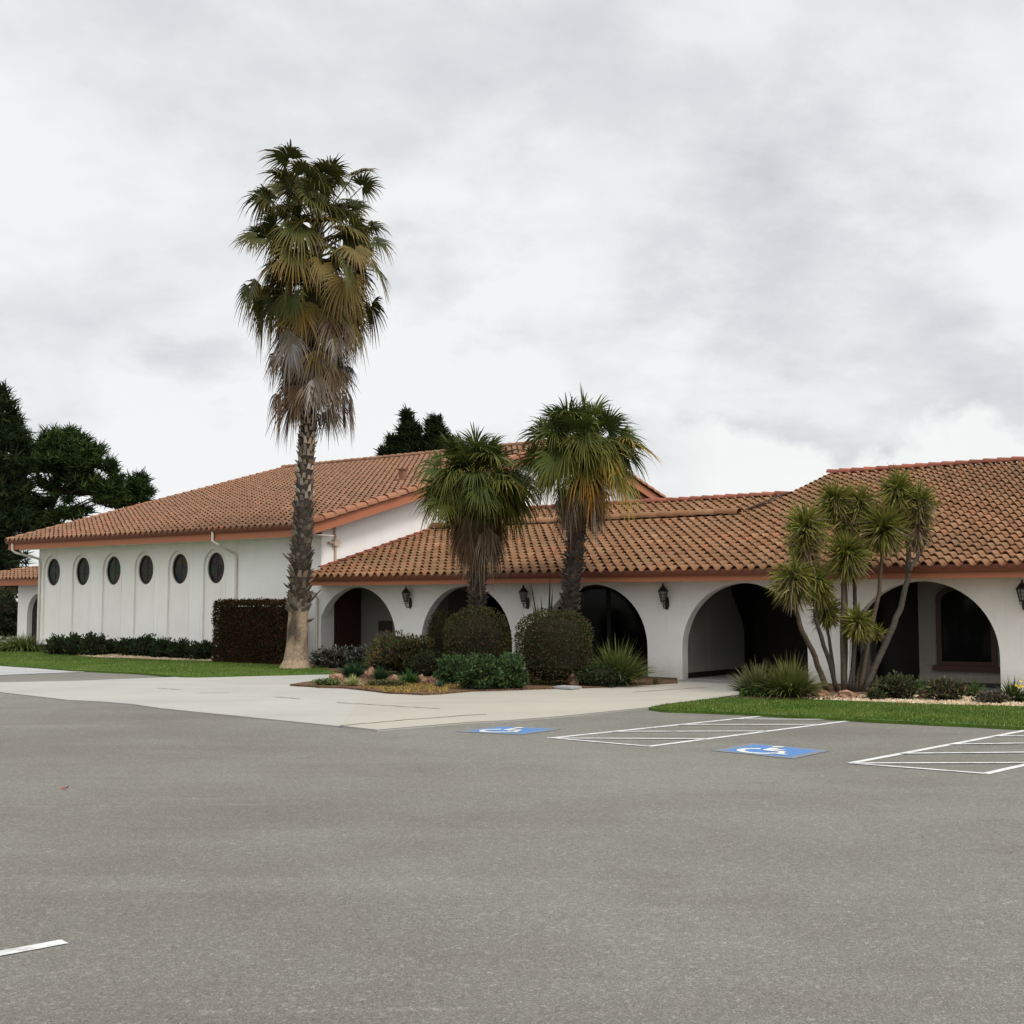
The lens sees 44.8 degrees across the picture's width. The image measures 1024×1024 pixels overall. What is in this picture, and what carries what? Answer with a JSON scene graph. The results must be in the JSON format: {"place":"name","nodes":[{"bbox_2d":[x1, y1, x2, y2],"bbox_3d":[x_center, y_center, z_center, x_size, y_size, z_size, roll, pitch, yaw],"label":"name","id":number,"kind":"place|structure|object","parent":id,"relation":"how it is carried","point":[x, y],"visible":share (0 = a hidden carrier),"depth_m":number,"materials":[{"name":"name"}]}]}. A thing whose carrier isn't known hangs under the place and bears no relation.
{"place":"outdoors","nodes":[
{"label":"outdoors","id":0,"kind":"place"},
{"bbox_2d":[0,566,38,640],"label":"side wing","id":1,"kind":"structure","parent":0,"point":[24,580],"depth_m":54.45,"materials":[{"name":"white paint"}]},
{"bbox_2d":[32,597,37,640],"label":"door","id":2,"kind":"structure","parent":1,"relation":"in","point":[34,613],"depth_m":54.42,"materials":[{"name":"grey wood"}]},
{"bbox_2d":[0,666,77,674],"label":"paving","id":3,"kind":"structure","parent":0,"point":[4,670],"depth_m":33.67,"materials":[{"name":"grey concrete"}]},
{"bbox_2d":[5,670,63,674],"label":"stall lines","id":4,"kind":"object","parent":3,"relation":"on","point":[35,673],"visible":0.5,"depth_m":33.10,"materials":[{"name":"white paint"}]},
{"bbox_2d":[0,651,335,677],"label":"lawn strip","id":5,"kind":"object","parent":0,"point":[184,675],"visible":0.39,"depth_m":33.51,"materials":[{"name":"green plant"}]},
{"bbox_2d":[41,633,66,654],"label":"shrub","id":6,"kind":"object","parent":5,"relation":"on","point":[53,645],"visible":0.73,"depth_m":43.31,"materials":[{"name":"green plant"}]},
{"bbox_2d":[60,632,84,655],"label":"shrub","id":7,"kind":"object","parent":5,"relation":"on","point":[70,647],"visible":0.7,"depth_m":42.73,"materials":[{"name":"green plant"}]},
{"bbox_2d":[77,654,209,660],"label":"gravel strip","id":8,"kind":"object","parent":5,"relation":"on","point":[142,658],"visible":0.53,"depth_m":40.70,"materials":[{"name":"beige gravel"}]},
{"bbox_2d":[210,597,288,664],"bbox_3d":[-7.822,3.577,37.581,3.304,2.072,0.965,-3,-5,37],"label":"clipped hedge","id":9,"kind":"object","parent":5,"relation":"on","point":[256,633],"visible":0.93,"depth_m":37.24,"materials":[{"name":"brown plant"}]},
{"bbox_2d":[228,138,397,668],"bbox_3d":[-5.580,-2.943,35.252,4.706,14.687,4.857,0,-4,0],"label":"tall fan palm","id":10,"kind":"object","parent":5,"relation":"on","point":[308,322],"visible":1,"depth_m":34.66,"materials":[{"name":"green plant"}]},
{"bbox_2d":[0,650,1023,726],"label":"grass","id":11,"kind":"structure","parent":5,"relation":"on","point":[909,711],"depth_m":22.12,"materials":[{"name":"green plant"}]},
{"bbox_2d":[0,674,739,731],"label":"concrete path","id":12,"kind":"structure","parent":0,"point":[259,697],"depth_m":24.84,"materials":[{"name":"beige concrete"}]},
{"bbox_2d":[165,687,703,725],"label":"path joints","id":13,"kind":"object","parent":12,"relation":"on","point":[404,706],"visible":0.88,"depth_m":22.08,"materials":[{"name":"grey concrete"}]},
{"bbox_2d":[290,665,677,694],"bbox_3d":[-2.525,4.048,30.128,12.154,0.060,7.709,-3,-5,37],"label":"planting bed","id":14,"kind":"object","parent":12,"relation":"on","point":[537,686],"visible":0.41,"depth_m":27.22,"materials":[{"name":"soil"}]},
{"bbox_2d":[310,678,343,685],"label":"carpet plant","id":15,"kind":"object","parent":14,"relation":"on","point":[329,681],"visible":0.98,"depth_m":27.29,"materials":[{"name":"green plant"}]},
{"bbox_2d":[309,644,352,667],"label":"rose shrub","id":16,"kind":"object","parent":14,"relation":"on","point":[332,657],"visible":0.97,"depth_m":34.50,"materials":[{"name":"green plant"}]},
{"bbox_2d":[329,673,342,678],"bbox_3d":[-4.191,3.933,29.501,0.344,0.209,0.235,0,-4,0],"label":"rock","id":17,"kind":"object","parent":14,"relation":"on","point":[336,675],"visible":0.56,"depth_m":29.42,"materials":[{"name":"brown stone"}]},
{"bbox_2d":[341,674,362,685],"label":"grass tuft","id":18,"kind":"object","parent":14,"relation":"on","point":[352,682],"visible":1,"depth_m":27.11,"materials":[{"name":"green plant"}]},
{"bbox_2d":[336,661,371,676],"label":"grass tuft","id":19,"kind":"object","parent":14,"relation":"on","point":[352,670],"visible":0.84,"depth_m":30.27,"materials":[{"name":"green plant"}]},
{"bbox_2d":[343,642,375,668],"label":"rose shrub","id":20,"kind":"object","parent":14,"relation":"on","point":[356,655],"visible":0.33,"depth_m":34.21,"materials":[{"name":"green plant"}]},
{"bbox_2d":[364,666,374,678],"bbox_3d":[-3.404,3.889,29.723,0.215,0.380,0.194,4,-6,-44],"label":"rock","id":21,"kind":"object","parent":14,"relation":"on","point":[367,674],"visible":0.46,"depth_m":29.67,"materials":[{"name":"brown stone"}]},
{"bbox_2d":[369,662,395,679],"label":"grass tuft","id":22,"kind":"object","parent":14,"relation":"on","point":[381,674],"visible":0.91,"depth_m":29.17,"materials":[{"name":"green plant"}]},
{"bbox_2d":[363,678,409,686],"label":"mat plant","id":23,"kind":"object","parent":14,"relation":"on","point":[392,682],"visible":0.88,"depth_m":26.67,"materials":[{"name":"green plant"}]},
{"bbox_2d":[362,629,435,674],"bbox_3d":[-2.737,3.633,31.770,2.202,1.300,1.756,0,-4,0],"label":"feathery shrub","id":24,"kind":"object","parent":14,"relation":"on","point":[393,652],"visible":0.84,"depth_m":31.37,"materials":[{"name":"green plant"}]},
{"bbox_2d":[396,666,426,683],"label":"grass tuft","id":25,"kind":"object","parent":14,"relation":"on","point":[410,678],"visible":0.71,"depth_m":27.54,"materials":[{"name":"green plant"}]},
{"bbox_2d":[362,682,473,691],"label":"ground cover","id":26,"kind":"object","parent":14,"relation":"on","point":[418,687],"visible":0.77,"depth_m":26.15,"materials":[{"name":"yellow plant"}]},
{"bbox_2d":[416,674,427,683],"bbox_3d":[-2.015,3.777,27.794,0.273,0.300,0.198,0,-4,0],"label":"rock","id":27,"kind":"object","parent":14,"relation":"on","point":[424,681],"visible":0.59,"depth_m":27.74,"materials":[{"name":"brown stone"}]},
{"bbox_2d":[402,649,443,675],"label":"dark shrub","id":28,"kind":"object","parent":14,"relation":"on","point":[425,663],"visible":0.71,"depth_m":30.74,"materials":[{"name":"green plant"}]},
{"bbox_2d":[427,676,435,682],"bbox_3d":[-1.816,3.818,27.998,0.201,0.217,0.137,1,-4,-12],"label":"rock","id":29,"kind":"object","parent":14,"relation":"on","point":[431,679],"visible":0.53,"depth_m":27.96,"materials":[{"name":"brown stone"}]},
{"bbox_2d":[432,677,444,686],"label":"grass tuft","id":30,"kind":"object","parent":14,"relation":"on","point":[439,684],"visible":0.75,"depth_m":26.46,"materials":[{"name":"green plant"}]},
{"bbox_2d":[425,609,459,652],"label":"round bush","id":31,"kind":"object","parent":14,"relation":"on","point":[435,629],"visible":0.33,"depth_m":33.20,"materials":[{"name":"green plant"}]},
{"bbox_2d":[432,651,463,684],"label":"leafy shrub","id":32,"kind":"object","parent":14,"relation":"on","point":[448,666],"visible":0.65,"depth_m":27.31,"materials":[{"name":"green plant"}]},
{"bbox_2d":[441,605,512,657],"bbox_3d":[-0.829,3.107,29.393,1.727,1.824,1.579,0,-4,0],"label":"round bush","id":33,"kind":"object","parent":14,"relation":"on","point":[477,631],"visible":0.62,"depth_m":28.98,"materials":[{"name":"green plant"}]},
{"bbox_2d":[408,422,548,614],"bbox_3d":[-0.780,0.933,30.414,3.539,6.196,3.179,0,-4,0],"label":"fan palm","id":34,"kind":"object","parent":14,"relation":"on","point":[471,500],"visible":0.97,"depth_m":30.03,"materials":[{"name":"green plant"}]},
{"bbox_2d":[453,651,505,689],"bbox_3d":[-0.698,3.388,26.234,1.124,0.928,1.034,-2,-5,25],"label":"leafy shrub","id":35,"kind":"object","parent":14,"relation":"on","point":[477,670],"visible":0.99,"depth_m":26.03,"materials":[{"name":"green plant"}]},
{"bbox_2d":[490,650,529,688],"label":"leafy shrub","id":36,"kind":"object","parent":14,"relation":"on","point":[514,674],"visible":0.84,"depth_m":26.25,"materials":[{"name":"green plant"}]},
{"bbox_2d":[523,583,558,627],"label":"flax plant","id":37,"kind":"object","parent":14,"relation":"on","point":[541,603],"visible":0.05,"depth_m":30.32,"materials":[{"name":"green plant"}]},
{"bbox_2d":[514,606,594,685],"bbox_3d":[0.949,3.039,27.771,1.850,1.866,1.607,0,-4,0],"label":"round bush","id":38,"kind":"object","parent":14,"relation":"on","point":[554,648],"visible":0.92,"depth_m":27.30,"materials":[{"name":"green plant"}]},
{"bbox_2d":[568,673,579,684],"bbox_3d":[1.360,3.723,27.353,0.270,0.377,0.204,0,-4,0],"label":"rock","id":39,"kind":"object","parent":14,"relation":"on","point":[574,682],"visible":0.63,"depth_m":27.29,"materials":[{"name":"brown stone"}]},
{"bbox_2d":[506,383,662,621],"bbox_3d":[1.756,0.420,29.797,3.879,7.129,3.709,0,-4,0],"label":"fan palm","id":40,"kind":"object","parent":14,"relation":"on","point":[591,459],"visible":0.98,"depth_m":29.43,"materials":[{"name":"green plant"}]},
{"bbox_2d":[579,638,662,685],"bbox_3d":[2.335,3.286,27.868,2.328,1.249,2.429,0,-4,0],"label":"strap leaf clump","id":41,"kind":"object","parent":14,"relation":"on","point":[619,660],"visible":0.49,"depth_m":27.60,"materials":[{"name":"green plant"}]},
{"bbox_2d":[341,683,737,729],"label":"path slab","id":42,"kind":"structure","parent":12,"relation":"on","point":[504,705],"depth_m":22.80,"materials":[{"name":"concrete"}]},
{"bbox_2d":[553,685,581,688],"bbox_3d":[1.188,3.756,26.636,0.480,0.056,0.400,-3,-5,37],"label":"valve box","id":43,"kind":"object","parent":42,"relation":"on","point":[566,687],"visible":1,"depth_m":26.50,"materials":[{"name":"grey concrete"}]},
{"bbox_2d":[575,662,629,686],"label":"dark shrub","id":44,"kind":"object","parent":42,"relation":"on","point":[594,676],"visible":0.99,"depth_m":27.09,"materials":[{"name":"green plant"}]},
{"bbox_2d":[650,674,662,682],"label":"weed tuft","id":45,"kind":"object","parent":42,"relation":"on","point":[654,680],"visible":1,"depth_m":28.02,"materials":[{"name":"green plant"}]},
{"bbox_2d":[0,636,1023,1023],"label":"parking lot","id":46,"kind":"structure","parent":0,"point":[164,866],"depth_m":8.69,"materials":[{"name":"grey asphalt"}]},
{"bbox_2d":[0,587,17,639],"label":"dark thicket","id":47,"kind":"object","parent":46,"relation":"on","point":[8,613],"visible":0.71,"depth_m":62.36,"materials":[{"name":"green plant"}]},
{"bbox_2d":[0,940,66,955],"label":"stall line","id":48,"kind":"object","parent":46,"relation":"on","point":[30,947],"visible":1,"depth_m":6.76,"materials":[{"name":"white paint"}]},
{"bbox_2d":[22,651,349,668],"bbox_3d":[-12.046,4.865,41.346,21.860,0.060,2.096,-3,-5,40],"label":"wall bed","id":49,"kind":"object","parent":46,"relation":"on","point":[312,664],"visible":0.12,"depth_m":37.63,"materials":[{"name":"soil"}]},
{"bbox_2d":[0,631,46,651],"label":"arching grass","id":50,"kind":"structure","parent":49,"relation":"on","point":[21,643],"depth_m":46.09,"materials":[{"name":"green plant"}]},
{"bbox_2d":[79,630,108,655],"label":"shrub","id":51,"kind":"object","parent":49,"relation":"on","point":[94,644],"visible":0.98,"depth_m":42.24,"materials":[{"name":"green plant"}]},
{"bbox_2d":[102,638,118,654],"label":"shrub","id":52,"kind":"object","parent":49,"relation":"on","point":[109,648],"visible":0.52,"depth_m":43.27,"materials":[{"name":"green plant"}]},
{"bbox_2d":[113,636,135,654],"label":"shrub","id":53,"kind":"object","parent":49,"relation":"on","point":[122,647],"visible":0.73,"depth_m":42.20,"materials":[{"name":"green plant"}]},
{"bbox_2d":[127,633,155,655],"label":"shrub","id":54,"kind":"object","parent":49,"relation":"on","point":[141,646],"visible":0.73,"depth_m":41.68,"materials":[{"name":"green plant"}]},
{"bbox_2d":[149,637,174,657],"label":"shrub","id":55,"kind":"object","parent":49,"relation":"on","point":[159,645],"visible":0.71,"depth_m":40.72,"materials":[{"name":"green plant"}]},
{"bbox_2d":[162,637,192,658],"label":"shrub","id":56,"kind":"object","parent":49,"relation":"on","point":[175,649],"visible":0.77,"depth_m":40.23,"materials":[{"name":"green plant"}]},
{"bbox_2d":[181,639,213,659],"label":"shrub","id":57,"kind":"object","parent":49,"relation":"on","point":[201,650],"visible":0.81,"depth_m":39.28,"materials":[{"name":"green plant"}]},
{"bbox_2d":[5,439,666,662],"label":"hall","id":58,"kind":"structure","parent":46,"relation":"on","point":[175,566],"depth_m":42.80,"materials":[{"name":"white paint"}]},
{"bbox_2d":[48,559,59,585],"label":"window","id":59,"kind":"structure","parent":58,"relation":"in","point":[54,568],"depth_m":46.52,"materials":[{"name":"black glass"}]},
{"bbox_2d":[77,558,89,584],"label":"window","id":60,"kind":"structure","parent":58,"relation":"in","point":[83,570],"depth_m":45.38,"materials":[{"name":"black glass"}]},
{"bbox_2d":[107,556,120,584],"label":"window","id":61,"kind":"structure","parent":58,"relation":"in","point":[114,569],"depth_m":44.25,"materials":[{"name":"black glass"}]},
{"bbox_2d":[139,555,152,583],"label":"window","id":62,"kind":"structure","parent":58,"relation":"in","point":[146,565],"depth_m":43.12,"materials":[{"name":"black glass"}]},
{"bbox_2d":[173,554,187,583],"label":"window","id":63,"kind":"structure","parent":58,"relation":"in","point":[180,566],"depth_m":41.97,"materials":[{"name":"black glass"}]},
{"bbox_2d":[209,553,223,582],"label":"window","id":64,"kind":"structure","parent":58,"relation":"in","point":[216,563],"depth_m":40.83,"materials":[{"name":"black glass"}]},
{"bbox_2d":[456,726,557,734],"bbox_3d":[-0.039,3.203,18.236,1.250,0.008,1.030,-2,-5,26],"label":"wheelchair symbol","id":65,"kind":"object","parent":46,"relation":"on","point":[511,730],"visible":1,"depth_m":18.19,"materials":[{"name":"blue paint"}]},
{"bbox_2d":[550,716,846,746],"bbox_3d":[3.054,3.228,18.557,5.707,0.006,1.677,4,-6,-44],"label":"access aisle marking","id":66,"kind":"object","parent":46,"relation":"on","point":[698,739],"visible":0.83,"depth_m":18.00,"materials":[{"name":"white paint"}]},
{"bbox_2d":[712,743,829,758],"bbox_3d":[3.296,3.021,15.742,1.230,0.008,1.151,-3,-5,40],"label":"wheelchair symbol","id":67,"kind":"object","parent":46,"relation":"on","point":[773,750],"visible":1,"depth_m":15.73,"materials":[{"name":"blue paint"}]},
{"bbox_2d":[733,692,1021,706],"bbox_3d":[9.677,3.505,22.736,10.680,0.070,4.604,-3,-5,37],"label":"gravel bed","id":68,"kind":"object","parent":46,"relation":"on","point":[910,703],"visible":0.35,"depth_m":22.64,"materials":[{"name":"beige gravel"}]},
{"bbox_2d":[79,654,1023,705],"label":"gravel pebbles","id":69,"kind":"object","parent":68,"relation":"on","point":[954,702],"visible":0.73,"depth_m":22.87,"materials":[{"name":"beige gravel"}]},
{"bbox_2d":[751,650,834,699],"bbox_3d":[5.306,3.106,23.782,1.844,1.029,1.793,0,-4,0],"label":"strap leaf clump","id":70,"kind":"object","parent":68,"relation":"on","point":[790,681],"visible":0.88,"depth_m":23.53,"materials":[{"name":"green plant"}]},
{"bbox_2d":[741,683,884,699],"bbox_3d":[6.627,3.638,25.036,2.372,0.030,4.965,-2,-5,30],"label":"soil patch","id":71,"kind":"object","parent":68,"relation":"on","point":[832,692],"visible":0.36,"depth_m":23.71,"materials":[{"name":"brown soil"}]},
{"bbox_2d":[721,659,778,696],"bbox_3d":[4.741,3.202,24.117,1.522,0.850,1.525,0,-4,0],"label":"strap leaf clump","id":72,"kind":"object","parent":71,"relation":"on","point":[744,683],"visible":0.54,"depth_m":23.91,"materials":[{"name":"green plant"}]},
{"bbox_2d":[738,686,772,696],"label":"carpet plant","id":73,"kind":"object","parent":71,"relation":"on","point":[752,692],"visible":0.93,"depth_m":23.67,"materials":[{"name":"green plant"}]},
{"bbox_2d":[811,690,829,696],"bbox_3d":[5.919,3.508,23.741,0.354,0.215,0.250,1,-4,-17],"label":"rock","id":74,"kind":"object","parent":71,"relation":"on","point":[822,694],"visible":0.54,"depth_m":23.68,"materials":[{"name":"beige stone"}]},
{"bbox_2d":[837,690,857,696],"bbox_3d":[6.369,3.494,23.619,0.424,0.221,0.292,0,-4,0],"label":"rock","id":75,"kind":"object","parent":71,"relation":"on","point":[844,693],"visible":0.58,"depth_m":23.51,"materials":[{"name":"brown stone"}]},
{"bbox_2d":[762,462,945,691],"bbox_3d":[6.965,1.290,25.184,3.821,4.782,1.768,0,-4,0],"label":"cabbage tree","id":76,"kind":"object","parent":71,"relation":"on","point":[841,511],"visible":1,"depth_m":25.11,"materials":[{"name":"green plant"}]},
{"bbox_2d":[863,688,887,699],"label":"shrub","id":77,"kind":"object","parent":68,"relation":"on","point":[876,693],"visible":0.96,"depth_m":23.04,"materials":[{"name":"green plant"}]},
{"bbox_2d":[866,670,922,698],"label":"shrub","id":78,"kind":"object","parent":68,"relation":"on","point":[900,685],"visible":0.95,"depth_m":23.23,"materials":[{"name":"green plant"}]},
{"bbox_2d":[914,678,929,693],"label":"day lily","id":79,"kind":"object","parent":68,"relation":"on","point":[920,686],"visible":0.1,"depth_m":24.60,"materials":[{"name":"green plant"}]},
{"bbox_2d":[917,675,974,700],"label":"shrub","id":80,"kind":"object","parent":68,"relation":"on","point":[944,687],"visible":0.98,"depth_m":22.89,"materials":[{"name":"green plant"}]},
{"bbox_2d":[964,677,990,696],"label":"day lily","id":81,"kind":"object","parent":68,"relation":"on","point":[973,687],"visible":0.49,"depth_m":23.94,"materials":[{"name":"green plant"}]},
{"bbox_2d":[970,688,1014,702],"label":"shrub","id":82,"kind":"object","parent":68,"relation":"on","point":[994,695],"visible":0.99,"depth_m":22.29,"materials":[{"name":"green plant"}]},
{"bbox_2d":[997,674,1023,701],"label":"day lily","id":83,"kind":"object","parent":68,"relation":"on","point":[1012,690],"visible":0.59,"depth_m":22.61,"materials":[{"name":"green plant"}]},
{"bbox_2d":[848,730,1023,773],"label":"access aisle marking","id":84,"kind":"object","parent":46,"relation":"on","point":[961,742],"visible":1,"depth_m":14.94,"materials":[{"name":"white paint"}]},
{"bbox_2d":[0,0,1023,600],"label":"sky","id":85,"kind":"structure","parent":0,"point":[784,239],"materials":[{"name":"white"}]},
{"bbox_2d":[310,456,1023,690],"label":"arcade building","id":86,"kind":"structure","parent":0,"point":[704,559],"depth_m":31.72,"materials":[{"name":"white paint"}]},
{"bbox_2d":[334,589,360,654],"bbox_3d":[-5.064,3.504,38.349,0.093,2.260,1.125,-3,-5,37],"label":"door","id":87,"kind":"structure","parent":86,"relation":"in","point":[347,609],"depth_m":38.38,"materials":[{"name":"red wood"}]},
{"bbox_2d":[401,586,411,608],"bbox_3d":[-2.986,2.421,35.244,0.256,0.650,0.321,-3,-5,37],"label":"wall lantern","id":88,"kind":"object","parent":86,"relation":"attached to","point":[405,592],"depth_m":35.18,"materials":[{"name":"black metal"}]},
{"bbox_2d":[519,584,529,608],"bbox_3d":[0.325,2.237,32.715,0.256,0.650,0.321,-3,-5,37],"label":"wall lantern","id":89,"kind":"object","parent":86,"relation":"attached to","point":[523,591],"depth_m":32.65,"materials":[{"name":"black metal"}]},
{"bbox_2d":[658,584,668,609],"bbox_3d":[3.691,2.050,30.145,0.256,0.650,0.321,-3,-5,37],"label":"wall lantern","id":90,"kind":"object","parent":86,"relation":"attached to","point":[662,591],"depth_m":30.07,"materials":[{"name":"black metal"}]},
{"bbox_2d":[798,628,860,672],"bbox_3d":[8.291,3.108,32.223,1.850,2.160,0.116,-3,-5,37],"label":"door","id":91,"kind":"structure","parent":86,"relation":"in","point":[802,646],"depth_m":32.66,"materials":[{"name":"brown wood"}]},
{"bbox_2d":[876,582,919,679],"bbox_3d":[9.509,2.826,29.677,1.596,2.361,0.100,-3,-5,37],"label":"door","id":92,"kind":"structure","parent":86,"relation":"in","point":[901,654],"depth_m":29.73,"materials":[{"name":"brown wood"}]},
{"bbox_2d":[933,586,1000,672],"bbox_3d":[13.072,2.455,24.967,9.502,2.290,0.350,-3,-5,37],"label":"window","id":93,"kind":"structure","parent":86,"relation":"in","point":[966,639],"depth_m":27.31,"materials":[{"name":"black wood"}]},
{"bbox_2d":[1016,579,1023,609],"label":"wall lantern","id":94,"kind":"object","parent":86,"relation":"attached to","point":[1020,590],"depth_m":25.01,"materials":[{"name":"black metal"}]},
{"bbox_2d":[649,700,1023,729],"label":"lawn verge","id":95,"kind":"structure","parent":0,"point":[946,724],"depth_m":19.86,"materials":[{"name":"green plant"}]},
{"label":"terrain","id":96,"kind":"structure","parent":0,"visible":0},
{"bbox_2d":[5,551,18,597],"bbox_3d":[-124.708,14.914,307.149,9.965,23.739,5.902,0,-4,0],"label":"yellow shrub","id":97,"kind":"object","parent":96,"relation":"on","point":[11,589],"visible":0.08,"depth_m":305.56,"materials":[{"name":"green plant"}]},
{"bbox_2d":[0,380,44,591],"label":"conifer tree","id":98,"kind":"object","parent":96,"relation":"on","point":[18,465],"visible":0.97,"depth_m":69.96,"materials":[{"name":"green plant"}]},
{"bbox_2d":[18,422,130,531],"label":"pine tree","id":99,"kind":"object","parent":96,"relation":"on","point":[71,460],"visible":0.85,"depth_m":75.59,"materials":[{"name":"green plant"}]},
{"bbox_2d":[106,466,158,509],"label":"pine tree","id":100,"kind":"object","parent":96,"relation":"on","point":[141,489],"visible":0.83,"depth_m":77.97,"materials":[{"name":"green plant"}]},
{"bbox_2d":[373,430,400,455],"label":"conifer tree","id":101,"kind":"object","parent":96,"relation":"on","point":[391,446],"visible":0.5,"depth_m":92.24,"materials":[{"name":"green plant"}]},
{"bbox_2d":[391,402,423,453],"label":"conifer tree","id":102,"kind":"object","parent":96,"relation":"on","point":[409,429],"visible":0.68,"depth_m":92.25,"materials":[{"name":"green plant"}]},
{"bbox_2d":[414,411,454,451],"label":"conifer tree","id":103,"kind":"object","parent":96,"relation":"on","point":[434,425],"visible":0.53,"depth_m":92.06,"materials":[{"name":"green plant"}]}
]}

